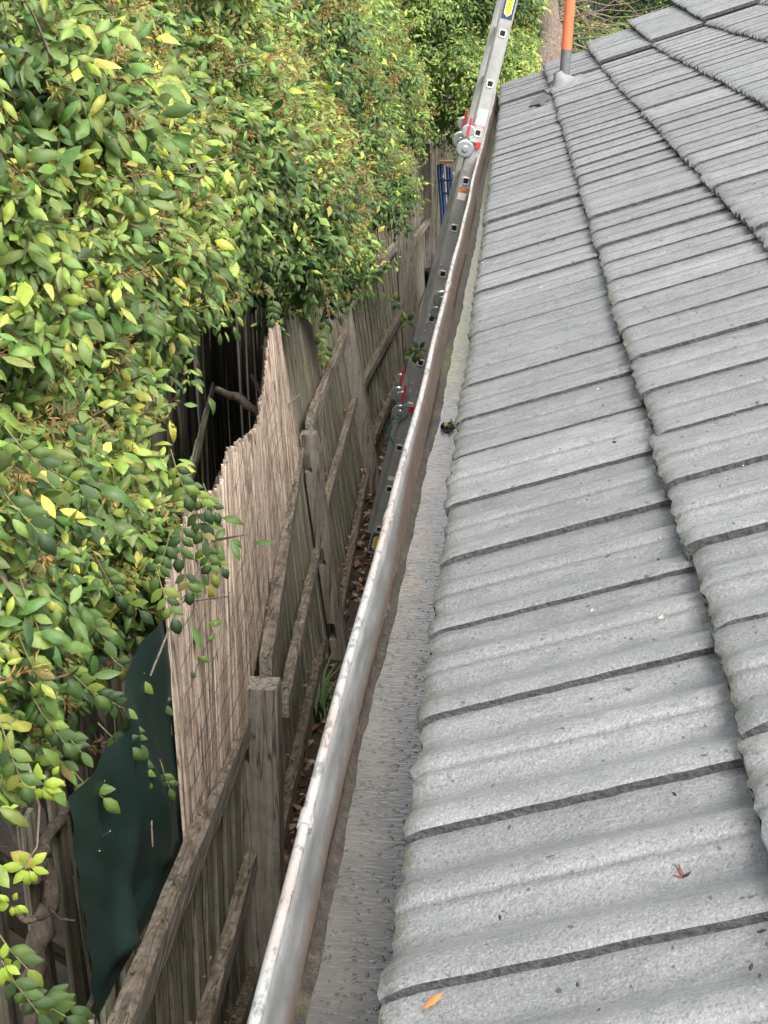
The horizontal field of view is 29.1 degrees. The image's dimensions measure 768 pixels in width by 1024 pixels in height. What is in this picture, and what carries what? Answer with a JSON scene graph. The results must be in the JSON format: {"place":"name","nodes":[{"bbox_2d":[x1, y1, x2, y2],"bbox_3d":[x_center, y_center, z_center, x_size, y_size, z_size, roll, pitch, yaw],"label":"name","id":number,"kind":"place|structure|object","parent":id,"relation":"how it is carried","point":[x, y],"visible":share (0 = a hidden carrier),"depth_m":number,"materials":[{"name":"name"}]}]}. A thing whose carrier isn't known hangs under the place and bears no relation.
{"place":"outdoors","nodes":[
{"label":"outdoors","id":0,"kind":"place"},
{"bbox_2d":[0,73,472,1023],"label":"ground","id":1,"kind":"structure","parent":0,"point":[8,845],"depth_m":7.29,"materials":[{"name":"soil"}]},
{"bbox_2d":[0,295,277,1023],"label":"lattice fence","id":2,"kind":"object","parent":1,"relation":"on","point":[206,443],"visible":0.14,"depth_m":7.23,"materials":[{"name":"brown wood"}]},
{"bbox_2d":[86,134,434,1023],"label":"paling fence","id":3,"kind":"object","parent":1,"relation":"on","point":[216,906],"visible":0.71,"depth_m":6.17,"materials":[{"name":"brown wood"}]},
{"bbox_2d":[68,615,182,1021],"bbox_3d":[-0.575,0.729,3.651,0.074,0.784,1.070,2,20,4],"label":"shade cloth","id":4,"kind":"object","parent":3,"relation":"hanging from","point":[124,873],"visible":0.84,"depth_m":3.44,"materials":[{"name":"green fabric"}]},
{"bbox_2d":[0,0,446,1023],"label":"creeper hedge","id":5,"kind":"object","parent":3,"relation":"on","point":[176,174],"visible":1,"depth_m":3.78,"materials":[{"name":"green plant"}]},
{"bbox_2d":[161,322,299,839],"bbox_3d":[-0.496,-0.057,5.788,0.126,1.131,3.917,1,20,0],"label":"reed screen","id":6,"kind":"object","parent":3,"relation":"attached to","point":[253,483],"visible":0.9,"depth_m":4.69,"materials":[{"name":"wicker"}]},
{"bbox_2d":[130,230,420,1023],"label":"leaf litter","id":7,"kind":"object","parent":1,"relation":"on","point":[201,813],"visible":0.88,"depth_m":8.44,"materials":[{"name":"brown plant"}]},
{"bbox_2d":[313,648,341,723],"bbox_3d":[-0.335,0.928,7.565,0.762,0.278,0.702,-3,20,-10],"label":"grass tuft","id":8,"kind":"object","parent":1,"relation":"on","point":[319,710],"visible":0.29,"depth_m":7.59,"materials":[{"name":"green plant"}]},
{"bbox_2d":[285,435,387,875],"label":"leaf litter","id":9,"kind":"object","parent":1,"relation":"on","point":[360,587],"visible":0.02,"depth_m":8.72,"materials":[{"name":"brown plant"}]},
{"bbox_2d":[424,267,430,285],"bbox_3d":[0.625,-2.428,16.462,0.378,0.531,0.379,2,20,4],"label":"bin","id":10,"kind":"object","parent":1,"relation":"on","point":[426,272],"visible":0.12,"depth_m":16.34,"materials":[{"name":"black plastic"}]},
{"bbox_2d":[365,0,517,558],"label":"hinged ladder","id":11,"kind":"object","parent":1,"relation":"on","point":[467,140],"visible":0.94,"depth_m":9.08,"materials":[{"name":"metal"}]},
{"bbox_2d":[425,118,457,249],"bbox_3d":[1.410,-4.016,18.728,1.875,1.987,0.084,2,20,4],"label":"board fence","id":12,"kind":"object","parent":1,"relation":"on","point":[436,203],"visible":0.01,"depth_m":18.65,"materials":[{"name":"brown wood"}]},
{"bbox_2d":[437,160,453,224],"bbox_3d":[0.754,-3.228,17.093,0.291,1.618,0.560,-7,21,-20],"label":"blue stepladder","id":13,"kind":"object","parent":1,"relation":"on","point":[443,176],"visible":0.39,"depth_m":16.93,"materials":[{"name":"metal"}]},
{"bbox_2d":[392,0,548,163],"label":"evergreen bush","id":14,"kind":"object","parent":1,"relation":"on","point":[461,49],"visible":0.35,"depth_m":14.91,"materials":[{"name":"green plant"}]},
{"bbox_2d":[506,0,552,77],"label":"pale bush","id":15,"kind":"object","parent":1,"relation":"on","point":[528,24],"visible":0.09,"depth_m":15.62,"materials":[{"name":"green plant"}]},
{"bbox_2d":[536,0,668,70],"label":"bare tree","id":16,"kind":"object","parent":1,"relation":"on","point":[552,23],"visible":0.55,"depth_m":21.60,"materials":[{"name":"plant"}]},
{"bbox_2d":[536,0,673,54],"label":"dark tree","id":17,"kind":"object","parent":1,"relation":"on","point":[636,6],"visible":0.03,"depth_m":26.20,"materials":[{"name":"green plant"}]},
{"bbox_2d":[571,0,662,53],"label":"olive bush","id":18,"kind":"object","parent":1,"relation":"on","point":[616,29],"visible":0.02,"depth_m":22.80,"materials":[{"name":"green plant"}]},
{"bbox_2d":[247,0,767,1023],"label":"house","id":19,"kind":"structure","parent":0,"point":[513,720],"depth_m":2.31,"materials":[{"name":"tile"}]},
{"bbox_2d":[422,992,442,1009],"bbox_3d":[0.049,0.494,1.497,0.020,0.013,0.015,2,20,4],"label":"orange leaf","id":20,"kind":"object","parent":19,"relation":"on","point":[434,999],"visible":1,"depth_m":1.49,"materials":[{"name":"orange plant"}]},
{"bbox_2d":[481,102,766,1010],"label":"grit","id":21,"kind":"object","parent":19,"relation":"on","point":[683,738],"visible":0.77,"depth_m":1.60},
{"bbox_2d":[673,864,690,877],"bbox_3d":[0.311,0.375,1.544,0.018,0.012,0.017,5,20,13],"label":"dry leaf","id":22,"kind":"object","parent":19,"relation":"on","point":[680,872],"visible":1,"depth_m":1.54,"materials":[{"name":"brown plant"}]},
{"bbox_2d":[408,0,662,70],"label":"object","id":23,"kind":"structure","parent":0,"point":[588,3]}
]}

